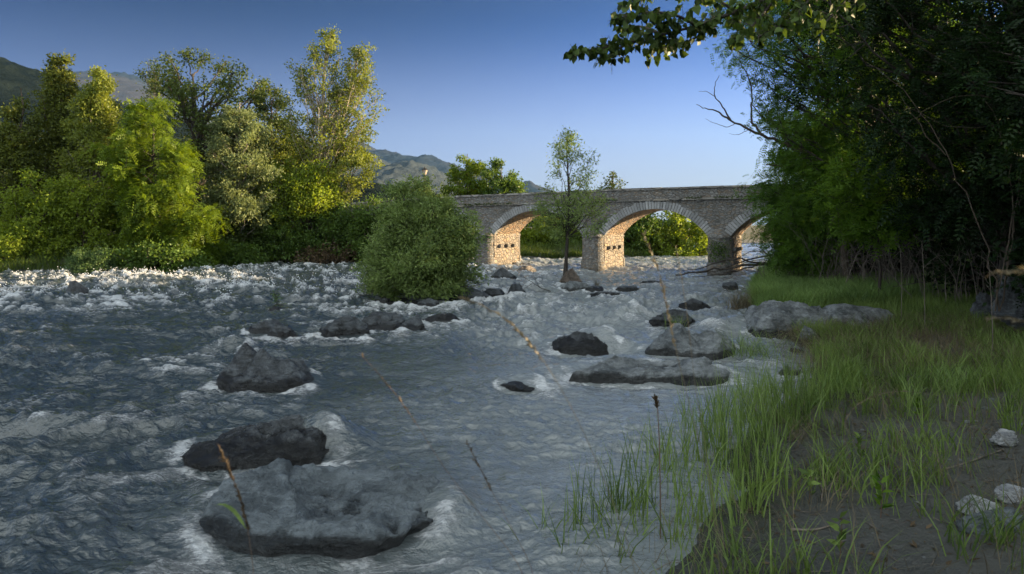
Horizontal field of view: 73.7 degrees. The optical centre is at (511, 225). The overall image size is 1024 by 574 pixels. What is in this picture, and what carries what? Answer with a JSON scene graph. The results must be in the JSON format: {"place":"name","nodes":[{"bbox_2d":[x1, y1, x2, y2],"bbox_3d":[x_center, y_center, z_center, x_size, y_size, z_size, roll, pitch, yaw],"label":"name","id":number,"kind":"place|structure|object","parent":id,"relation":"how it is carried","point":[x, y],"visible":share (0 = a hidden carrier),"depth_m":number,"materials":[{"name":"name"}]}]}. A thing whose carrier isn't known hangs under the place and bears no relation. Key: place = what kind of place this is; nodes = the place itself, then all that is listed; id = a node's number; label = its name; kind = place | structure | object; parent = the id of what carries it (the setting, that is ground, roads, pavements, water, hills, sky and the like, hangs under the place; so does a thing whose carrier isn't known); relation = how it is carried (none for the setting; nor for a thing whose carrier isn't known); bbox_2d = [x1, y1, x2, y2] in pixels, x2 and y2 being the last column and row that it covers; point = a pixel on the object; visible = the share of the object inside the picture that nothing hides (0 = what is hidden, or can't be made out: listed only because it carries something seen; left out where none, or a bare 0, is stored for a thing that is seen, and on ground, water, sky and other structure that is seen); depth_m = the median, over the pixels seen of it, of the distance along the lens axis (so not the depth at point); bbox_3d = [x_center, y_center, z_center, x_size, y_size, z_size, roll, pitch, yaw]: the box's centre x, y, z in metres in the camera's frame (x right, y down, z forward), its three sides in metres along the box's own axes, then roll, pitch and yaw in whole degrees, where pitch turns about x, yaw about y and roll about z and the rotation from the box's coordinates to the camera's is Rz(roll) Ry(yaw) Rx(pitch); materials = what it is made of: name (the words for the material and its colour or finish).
{"place":"outdoors","nodes":[
{"label":"outdoors","id":0,"kind":"place"},
{"bbox_2d":[0,57,357,179],"bbox_3d":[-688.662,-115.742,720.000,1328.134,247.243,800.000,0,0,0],"label":"hill","id":1,"kind":"structure","parent":0,"point":[15,77],"depth_m":665.16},
{"bbox_2d":[178,119,468,195],"bbox_3d":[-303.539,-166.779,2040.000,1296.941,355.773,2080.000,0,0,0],"label":"hill","id":2,"kind":"structure","parent":0,"point":[389,171],"depth_m":1680.04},
{"bbox_2d":[65,70,660,219],"bbox_3d":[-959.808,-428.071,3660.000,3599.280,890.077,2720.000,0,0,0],"label":"mountain","id":3,"kind":"structure","parent":0,"point":[127,87],"depth_m":3395.50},
{"bbox_2d":[77,146,690,226],"bbox_3d":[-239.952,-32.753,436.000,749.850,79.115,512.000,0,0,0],"label":"hill","id":4,"kind":"structure","parent":0,"point":[371,190],"depth_m":334.29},
{"bbox_2d":[0,243,815,573],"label":"river","id":5,"kind":"structure","parent":0,"point":[114,403],"depth_m":8.86,"materials":[{"name":"liquid"}]},
{"bbox_2d":[66,280,88,293],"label":"boulder","id":6,"kind":"object","parent":5,"relation":"in","point":[74,286],"visible":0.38,"depth_m":22.54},
{"bbox_2d":[0,264,372,294],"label":"spray","id":7,"kind":"object","parent":5,"relation":"on","point":[177,274],"visible":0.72,"depth_m":27.55,"materials":[{"name":"white"}]},
{"bbox_2d":[180,414,328,471],"bbox_3d":[-2.698,2.429,7.240,1.532,0.641,0.880,0,0,0],"label":"boulder","id":8,"kind":"object","parent":5,"relation":"in","point":[293,439],"visible":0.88,"depth_m":7.07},
{"bbox_2d":[216,343,313,392],"bbox_3d":[-3.791,2.300,10.512,1.467,0.900,0.966,0,0,0],"label":"boulder","id":9,"kind":"object","parent":5,"relation":"in","point":[261,370],"visible":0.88,"depth_m":10.37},
{"bbox_2d":[248,319,284,333],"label":"boulder","id":10,"kind":"object","parent":5,"relation":"in","point":[263,327],"visible":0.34,"depth_m":15.23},
{"bbox_2d":[267,323,297,337],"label":"boulder","id":11,"kind":"object","parent":5,"relation":"in","point":[279,330],"visible":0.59,"depth_m":14.63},
{"bbox_2d":[199,458,438,558],"bbox_3d":[-1.560,2.383,5.629,1.928,0.735,1.245,0,0,0],"label":"boulder","id":12,"kind":"object","parent":5,"relation":"in","point":[342,512],"visible":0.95,"depth_m":5.38,"materials":[{"name":"stone"}]},
{"bbox_2d":[319,315,369,337],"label":"boulder","id":13,"kind":"object","parent":5,"relation":"in","point":[348,325],"visible":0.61,"depth_m":14.99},
{"bbox_2d":[360,311,405,330],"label":"boulder","id":14,"kind":"object","parent":5,"relation":"in","point":[380,320],"visible":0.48,"depth_m":15.95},
{"bbox_2d":[394,315,425,330],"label":"boulder","id":15,"kind":"object","parent":5,"relation":"in","point":[415,323],"visible":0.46,"depth_m":15.70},
{"bbox_2d":[393,293,453,304],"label":"boulder","id":16,"kind":"object","parent":5,"relation":"in","point":[408,300],"visible":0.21,"depth_m":21.15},
{"bbox_2d":[349,172,498,303],"bbox_3d":[-2.867,0.502,21.882,4.960,4.545,5.016,0,0,0],"label":"willow bush","id":17,"kind":"object","parent":16,"relation":"on","point":[426,242],"visible":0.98,"depth_m":21.21,"materials":[{"name":"green plant"}]},
{"bbox_2d":[422,312,458,321],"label":"boulder","id":18,"kind":"object","parent":5,"relation":"in","point":[443,317],"visible":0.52,"depth_m":17.04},
{"bbox_2d":[448,287,491,300],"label":"boulder","id":19,"kind":"object","parent":5,"relation":"in","point":[476,292],"visible":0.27,"depth_m":21.84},
{"bbox_2d":[500,381,534,391],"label":"boulder","id":20,"kind":"object","parent":5,"relation":"in","point":[518,386],"visible":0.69,"depth_m":10.03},
{"bbox_2d":[560,268,581,282],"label":"boulder","id":21,"kind":"object","parent":5,"relation":"in","point":[570,275],"visible":0.49,"depth_m":28.21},
{"bbox_2d":[524,126,618,274],"bbox_3d":[2.482,-0.967,28.713,3.283,6.346,3.340,0,0,-43],"label":"willow tree","id":22,"kind":"object","parent":21,"relation":"on","point":[574,218],"visible":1,"depth_m":28.45,"materials":[{"name":"green plant"}]},
{"bbox_2d":[561,281,588,290],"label":"boulder","id":23,"kind":"object","parent":5,"relation":"in","point":[572,285],"visible":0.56,"depth_m":25.46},
{"bbox_2d":[551,331,608,355],"bbox_3d":[1.446,2.425,13.524,1.362,0.650,0.989,0,0,0],"label":"boulder","id":24,"kind":"object","parent":5,"relation":"in","point":[579,343],"visible":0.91,"depth_m":13.22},
{"bbox_2d":[651,394,660,538],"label":"cattails","id":25,"kind":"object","parent":5,"relation":"on","point":[655,398],"depth_m":5.20,"materials":[{"name":"brown plant"}]},
{"bbox_2d":[649,309,694,326],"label":"boulder","id":26,"kind":"object","parent":5,"relation":"in","point":[657,321],"visible":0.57,"depth_m":16.36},
{"bbox_2d":[678,298,710,310],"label":"boulder","id":27,"kind":"object","parent":5,"relation":"in","point":[693,304],"visible":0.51,"depth_m":19.41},
{"bbox_2d":[676,256,770,276],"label":"fallen branch","id":28,"kind":"object","parent":5,"relation":"on","point":[729,267],"visible":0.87,"depth_m":29.98,"materials":[{"name":"wood"}]},
{"bbox_2d":[713,284,760,309],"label":"grass tuft","id":29,"kind":"object","parent":5,"relation":"on","point":[735,304],"visible":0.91,"depth_m":19.26,"materials":[{"name":"plant"}]},
{"bbox_2d":[695,324,810,360],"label":"grass tuft","id":30,"kind":"object","parent":5,"relation":"on","point":[749,349],"visible":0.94,"depth_m":12.49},
{"bbox_2d":[744,300,827,337],"bbox_3d":[6.314,2.259,15.696,2.095,1.003,1.560,0,0,0],"label":"boulder","id":31,"kind":"object","parent":5,"relation":"in","point":[765,313],"visible":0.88,"depth_m":15.22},
{"bbox_2d":[0,0,1001,224],"label":"sky","id":32,"kind":"structure","parent":0,"point":[482,80],"materials":[{"name":"blue"}]},
{"bbox_2d":[1,225,1023,573],"bbox_3d":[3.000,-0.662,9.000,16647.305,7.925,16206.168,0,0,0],"label":"ground","id":33,"kind":"structure","parent":0,"point":[925,539],"depth_m":5.60,"materials":[{"name":"soil"}]},
{"bbox_2d":[0,88,60,225],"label":"poplar tree","id":34,"kind":"object","parent":33,"relation":"on","point":[17,144],"visible":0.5,"depth_m":39.51,"materials":[{"name":"green plant"}]},
{"bbox_2d":[0,165,80,263],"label":"shrub","id":35,"kind":"object","parent":33,"relation":"on","point":[26,209],"visible":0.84,"depth_m":35.34,"materials":[{"name":"green plant"}]},
{"bbox_2d":[24,49,84,229],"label":"poplar tree","id":36,"kind":"object","parent":33,"relation":"on","point":[54,78],"visible":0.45,"depth_m":41.40,"materials":[{"name":"green plant"}]},
{"bbox_2d":[43,173,126,259],"bbox_3d":[-23.117,0.136,37.368,4.633,5.866,4.047,0,0,-23],"label":"shrub","id":37,"kind":"object","parent":33,"relation":"on","point":[87,222],"visible":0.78,"depth_m":36.56,"materials":[{"name":"green plant"}]},
{"bbox_2d":[62,244,119,273],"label":"shrub","id":38,"kind":"object","parent":33,"relation":"on","point":[84,261],"visible":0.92,"depth_m":34.64,"materials":[{"name":"green plant"}]},
{"bbox_2d":[52,65,137,232],"bbox_3d":[-24.038,-3.928,39.678,4.496,10.778,4.475,0,0,0],"label":"poplar tree","id":39,"kind":"object","parent":33,"relation":"on","point":[95,112],"visible":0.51,"depth_m":38.89,"materials":[{"name":"green plant"}]},
{"bbox_2d":[77,92,234,269],"bbox_3d":[-19.590,-2.141,37.966,7.488,10.651,6.868,0,0,26],"label":"locust tree","id":40,"kind":"object","parent":33,"relation":"on","point":[165,192],"visible":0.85,"depth_m":37.18,"materials":[{"name":"green plant"}]},
{"bbox_2d":[128,55,183,172],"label":"ash tree","id":41,"kind":"object","parent":33,"relation":"on","point":[150,80],"visible":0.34,"depth_m":46.86,"materials":[{"name":"green plant"}]},
{"bbox_2d":[101,235,217,272],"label":"shrub","id":42,"kind":"object","parent":33,"relation":"on","point":[164,259],"visible":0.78,"depth_m":35.91,"materials":[{"name":"green plant"}]},
{"bbox_2d":[136,46,282,216],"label":"ash tree","id":43,"kind":"object","parent":33,"relation":"on","point":[198,123],"visible":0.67,"depth_m":43.73,"materials":[{"name":"green plant"}]},
{"bbox_2d":[196,206,268,258],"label":"shrub","id":44,"kind":"object","parent":33,"relation":"on","point":[237,235],"visible":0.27,"depth_m":41.64,"materials":[{"name":"green plant"}]},
{"bbox_2d":[217,445,253,573],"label":"flowering grass","id":45,"kind":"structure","parent":33,"relation":"on","point":[233,510],"depth_m":1.80,"materials":[{"name":"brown plant"}]},
{"bbox_2d":[201,237,272,265],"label":"shrub","id":46,"kind":"object","parent":33,"relation":"on","point":[239,252],"visible":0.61,"depth_m":40.50,"materials":[{"name":"green plant"}]},
{"bbox_2d":[194,102,285,239],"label":"willow tree","id":47,"kind":"object","parent":33,"relation":"on","point":[235,176],"visible":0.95,"depth_m":41.42,"materials":[{"name":"green plant"}]},
{"bbox_2d":[242,78,306,212],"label":"poplar tree","id":48,"kind":"object","parent":33,"relation":"on","point":[278,97],"visible":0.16,"depth_m":48.85,"materials":[{"name":"green plant"}]},
{"bbox_2d":[245,205,332,262],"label":"shrub","id":49,"kind":"object","parent":33,"relation":"on","point":[278,243],"visible":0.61,"depth_m":42.64,"materials":[{"name":"green plant"}]},
{"bbox_2d":[247,131,343,222],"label":"shrub","id":50,"kind":"object","parent":33,"relation":"on","point":[280,154],"visible":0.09,"depth_m":47.05,"materials":[{"name":"green plant"}]},
{"bbox_2d":[255,154,356,245],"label":"shrub","id":51,"kind":"object","parent":33,"relation":"on","point":[306,196],"visible":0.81,"depth_m":43.07,"materials":[{"name":"green plant"}]},
{"bbox_2d":[275,24,365,185],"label":"poplar tree","id":52,"kind":"object","parent":33,"relation":"on","point":[320,149],"visible":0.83,"depth_m":44.53,"materials":[{"name":"green plant"}]},
{"bbox_2d":[0,238,646,272],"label":"bank grass","id":53,"kind":"structure","parent":33,"relation":"on","point":[524,251],"depth_m":48.69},
{"bbox_2d":[290,239,358,263],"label":"shrub","id":54,"kind":"object","parent":33,"relation":"on","point":[325,259],"visible":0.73,"depth_m":42.12,"materials":[{"name":"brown plant"}]},
{"bbox_2d":[300,199,362,260],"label":"shrub","id":55,"kind":"object","parent":33,"relation":"on","point":[328,228],"visible":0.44,"depth_m":43.03,"materials":[{"name":"green plant"}]},
{"bbox_2d":[323,149,384,205],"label":"poplar sapling","id":56,"kind":"object","parent":33,"relation":"on","point":[354,162],"visible":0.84,"depth_m":44.34,"materials":[{"name":"green plant"}]},
{"bbox_2d":[323,40,389,170],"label":"poplar tree","id":57,"kind":"object","parent":33,"relation":"on","point":[358,54],"visible":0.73,"depth_m":45.18,"materials":[{"name":"green plant"}]},
{"bbox_2d":[338,191,397,262],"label":"shrub","id":58,"kind":"object","parent":33,"relation":"on","point":[361,219],"visible":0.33,"depth_m":41.91,"materials":[{"name":"green plant"}]},
{"bbox_2d":[361,353,522,573],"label":"flowering grass","id":59,"kind":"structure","parent":33,"relation":"on","point":[399,398],"depth_m":2.00,"materials":[{"name":"brown plant"}]},
{"bbox_2d":[439,153,494,214],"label":"tree","id":60,"kind":"object","parent":33,"relation":"on","point":[473,169],"visible":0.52,"depth_m":59.38,"materials":[{"name":"green plant"}]},
{"bbox_2d":[477,157,530,194],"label":"tree","id":61,"kind":"object","parent":33,"relation":"on","point":[509,183],"visible":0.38,"depth_m":58.57,"materials":[{"name":"green plant"}]},
{"bbox_2d":[520,215,565,249],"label":"bush","id":62,"kind":"object","parent":33,"relation":"on","point":[529,233],"visible":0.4,"depth_m":51.24,"materials":[{"name":"green plant"}]},
{"bbox_2d":[458,296,635,573],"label":"flowering grass","id":63,"kind":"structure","parent":33,"relation":"on","point":[529,344],"depth_m":1.70,"materials":[{"name":"plant"}]},
{"bbox_2d":[596,171,627,189],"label":"tree","id":64,"kind":"object","parent":33,"relation":"on","point":[611,182],"visible":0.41,"depth_m":55.85,"materials":[{"name":"green plant"}]},
{"bbox_2d":[334,184,942,275],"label":"stone bridge","id":65,"kind":"structure","parent":33,"relation":"on","point":[719,219],"depth_m":36.00,"materials":[{"name":"stone"}]},
{"bbox_2d":[706,239,730,264],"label":"ivy","id":66,"kind":"object","parent":65,"relation":"attached to","point":[713,252],"visible":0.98,"depth_m":32.84,"materials":[{"name":"green plant"}]},
{"bbox_2d":[569,355,730,385],"bbox_3d":[2.140,2.462,11.014,2.584,0.667,0.986,0,0,0],"label":"boulder","id":67,"kind":"object","parent":33,"relation":"on","point":[614,369],"visible":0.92,"depth_m":10.63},
{"bbox_2d":[624,212,676,255],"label":"bush","id":68,"kind":"object","parent":33,"relation":"on","point":[633,236],"visible":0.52,"depth_m":52.02,"materials":[{"name":"green plant"}]},
{"bbox_2d":[648,210,707,256],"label":"bush","id":69,"kind":"object","parent":33,"relation":"on","point":[682,237],"visible":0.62,"depth_m":53.00,"materials":[{"name":"green plant"}]},
{"bbox_2d":[493,342,867,563],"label":"shore grass","id":70,"kind":"structure","parent":33,"relation":"on","point":[730,510],"depth_m":6.07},
{"bbox_2d":[642,230,723,573],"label":"flowering grass","id":71,"kind":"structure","parent":33,"relation":"on","point":[663,291],"depth_m":1.90,"materials":[{"name":"plant"}]},
{"bbox_2d":[644,323,734,360],"bbox_3d":[3.373,2.337,13.026,1.733,0.912,1.115,0,0,0],"label":"boulder","id":72,"kind":"object","parent":33,"relation":"on","point":[662,344],"visible":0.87,"depth_m":12.71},
{"bbox_2d":[675,245,719,572],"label":"flowering grass","id":73,"kind":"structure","parent":33,"relation":"on","point":[698,407],"depth_m":2.10,"materials":[{"name":"plant"}]},
{"bbox_2d":[567,336,843,539],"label":"reed grass","id":74,"kind":"structure","parent":33,"relation":"on","point":[758,468],"depth_m":6.62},
{"bbox_2d":[563,0,865,69],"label":"poplar tree","id":75,"kind":"object","parent":33,"relation":"on","point":[658,41],"visible":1,"depth_m":4.83,"materials":[{"name":"green plant"}]},
{"bbox_2d":[696,56,850,277],"bbox_3d":[8.768,-1.779,22.811,5.231,7.726,0.328,0,0,0],"label":"dead tree","id":76,"kind":"object","parent":33,"relation":"on","point":[788,144],"visible":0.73,"depth_m":22.78,"materials":[{"name":"wood"}]},
{"bbox_2d":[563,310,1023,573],"bbox_3d":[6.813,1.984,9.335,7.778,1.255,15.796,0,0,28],"label":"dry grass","id":77,"kind":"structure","parent":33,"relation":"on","point":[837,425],"depth_m":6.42,"materials":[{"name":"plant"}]},
{"bbox_2d":[751,189,862,278],"bbox_3d":[10.284,0.536,24.086,3.797,3.643,2.946,0,0,0],"label":"locust sapling","id":78,"kind":"object","parent":33,"relation":"on","point":[785,257],"visible":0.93,"depth_m":23.71,"materials":[{"name":"green plant"}]},
{"bbox_2d":[798,468,820,502],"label":"seedling","id":79,"kind":"object","parent":33,"relation":"on","point":[808,473],"visible":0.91,"depth_m":5.68,"materials":[{"name":"green plant"}]},
{"bbox_2d":[651,329,1023,573],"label":"sparse grass","id":80,"kind":"structure","parent":33,"relation":"on","point":[908,405],"depth_m":6.38,"materials":[{"name":"plant"}]},
{"bbox_2d":[826,510,849,562],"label":"seedling","id":81,"kind":"object","parent":33,"relation":"on","point":[835,526],"visible":0.95,"depth_m":4.66,"materials":[{"name":"green plant"}]},
{"bbox_2d":[657,323,1022,573],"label":"twig litter","id":82,"kind":"object","parent":33,"relation":"on","point":[881,474],"visible":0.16,"depth_m":6.24,"materials":[{"name":"brown wood"}]},
{"bbox_2d":[731,108,951,271],"bbox_3d":[13.519,-0.922,27.227,9.158,7.907,7.237,0,0,21],"label":"locust tree","id":83,"kind":"object","parent":33,"relation":"on","point":[774,196],"visible":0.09,"depth_m":26.63,"materials":[{"name":"green plant"}]},
{"bbox_2d":[778,217,914,282],"bbox_3d":[11.792,0.829,22.740,5.607,2.891,3.111,0,0,0],"label":"bare shrub","id":84,"kind":"object","parent":33,"relation":"on","point":[835,270],"visible":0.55,"depth_m":22.92,"materials":[{"name":"brown wood"}]},
{"bbox_2d":[700,0,1005,278],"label":"locust tree","id":85,"kind":"object","parent":33,"relation":"on","point":[820,91],"visible":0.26,"depth_m":21.72,"materials":[{"name":"green plant"}]},
{"bbox_2d":[686,332,1023,573],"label":"leaf litter","id":86,"kind":"object","parent":33,"relation":"on","point":[912,524],"visible":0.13,"depth_m":5.61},
{"bbox_2d":[822,303,894,327],"bbox_3d":[7.888,2.263,15.597,1.938,0.986,1.213,0,0,0],"label":"boulder","id":87,"kind":"object","parent":33,"relation":"on","point":[843,310],"visible":0.28,"depth_m":15.35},
{"bbox_2d":[812,222,916,280],"bbox_3d":[11.193,0.813,21.967,3.365,2.832,2.783,0,0,0],"label":"bare shrub","id":88,"kind":"object","parent":33,"relation":"on","point":[862,268],"visible":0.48,"depth_m":21.93,"materials":[{"name":"brown wood"}]},
{"bbox_2d":[741,257,991,306],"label":"bank grass","id":89,"kind":"structure","parent":33,"relation":"on","point":[807,289],"depth_m":19.57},
{"bbox_2d":[799,145,939,292],"bbox_3d":[10.102,-0.014,19.054,3.310,4.522,3.530,0,0,-39],"label":"locust sapling","id":90,"kind":"object","parent":33,"relation":"on","point":[858,224],"visible":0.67,"depth_m":18.74,"materials":[{"name":"green plant"}]},
{"bbox_2d":[734,304,1023,377],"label":"grass","id":91,"kind":"structure","parent":33,"relation":"on","point":[922,337],"depth_m":12.79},
{"bbox_2d":[870,470,894,517],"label":"seedling","id":92,"kind":"object","parent":33,"relation":"on","point":[878,486],"visible":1,"depth_m":5.30,"materials":[{"name":"green plant"}]},
{"bbox_2d":[834,220,957,277],"bbox_3d":[13.722,0.926,23.850,5.004,3.255,4.300,0,0,0],"label":"shrub","id":93,"kind":"object","parent":33,"relation":"on","point":[914,251],"visible":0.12,"depth_m":23.44,"materials":[{"name":"green plant"}]},
{"bbox_2d":[772,0,1023,297],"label":"locust tree","id":94,"kind":"object","parent":33,"relation":"on","point":[953,208],"visible":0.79,"depth_m":14.77,"materials":[{"name":"green plant"}]},
{"bbox_2d":[845,231,952,288],"bbox_3d":[12.108,0.858,20.455,3.694,2.637,3.964,0,0,-37],"label":"bare shrub","id":95,"kind":"object","parent":33,"relation":"on","point":[910,269],"visible":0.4,"depth_m":20.12,"materials":[{"name":"brown wood"}]},
{"bbox_2d":[860,234,938,281],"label":"bare shrub","id":96,"kind":"object","parent":33,"relation":"on","point":[891,271],"visible":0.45,"depth_m":20.95,"materials":[{"name":"brown wood"}]},
{"bbox_2d":[803,341,996,410],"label":"lush tuft grass","id":97,"kind":"structure","parent":33,"relation":"on","point":[924,377],"depth_m":9.47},
{"bbox_2d":[778,289,1023,393],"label":"meadow grass","id":98,"kind":"structure","parent":33,"relation":"on","point":[913,305],"depth_m":13.74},
{"bbox_2d":[867,220,993,302],"bbox_3d":[11.602,0.917,18.425,3.067,2.480,3.538,0,0,-45],"label":"bare shrub","id":99,"kind":"object","parent":33,"relation":"on","point":[968,289],"visible":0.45,"depth_m":18.23,"materials":[{"name":"brown wood"}]},
{"bbox_2d":[864,26,1022,310],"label":"dead sapling","id":100,"kind":"object","parent":33,"relation":"on","point":[1007,264],"visible":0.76,"depth_m":12.49,"materials":[{"name":"wood"}]},
{"bbox_2d":[905,209,1021,305],"bbox_3d":[11.940,0.735,17.039,3.599,2.802,3.576,0,0,0],"label":"bare shrub","id":101,"kind":"object","parent":33,"relation":"on","point":[983,274],"visible":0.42,"depth_m":17.02,"materials":[{"name":"brown wood"}]},
{"bbox_2d":[905,193,1023,301],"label":"shrub","id":102,"kind":"object","parent":33,"relation":"on","point":[948,258],"visible":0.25,"depth_m":17.87,"materials":[{"name":"green plant"}]},
{"bbox_2d":[910,0,1023,316],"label":"locust tree","id":103,"kind":"object","parent":33,"relation":"on","point":[1007,135],"visible":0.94,"depth_m":11.88,"materials":[{"name":"green plant"}]},
{"bbox_2d":[955,494,998,514],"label":"stone","id":104,"kind":"object","parent":33,"relation":"on","point":[992,504],"visible":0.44,"depth_m":5.25,"materials":[{"name":"stone"}]},
{"bbox_2d":[970,292,996,320],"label":"boulder","id":105,"kind":"object","parent":33,"relation":"on","point":[981,298],"visible":0.38,"depth_m":14.66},
{"bbox_2d":[956,507,1023,534],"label":"stone","id":106,"kind":"object","parent":33,"relation":"on","point":[1006,510],"visible":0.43,"depth_m":4.95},
{"bbox_2d":[974,171,1023,305],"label":"shrub","id":107,"kind":"object","parent":33,"relation":"on","point":[1014,261],"visible":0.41,"depth_m":13.67,"materials":[{"name":"green plant"}]},
{"bbox_2d":[989,428,1018,446],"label":"stone","id":108,"kind":"object","parent":33,"relation":"on","point":[1006,434],"visible":0.95,"depth_m":6.82,"materials":[{"name":"stone"}]},
{"bbox_2d":[990,275,1023,329],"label":"boulder","id":109,"kind":"object","parent":33,"relation":"on","point":[1009,308],"visible":0.59,"depth_m":13.23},
{"bbox_2d":[994,484,1023,503],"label":"stone","id":110,"kind":"object","parent":33,"relation":"on","point":[1009,493],"visible":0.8,"depth_m":5.44,"materials":[{"name":"stone"}]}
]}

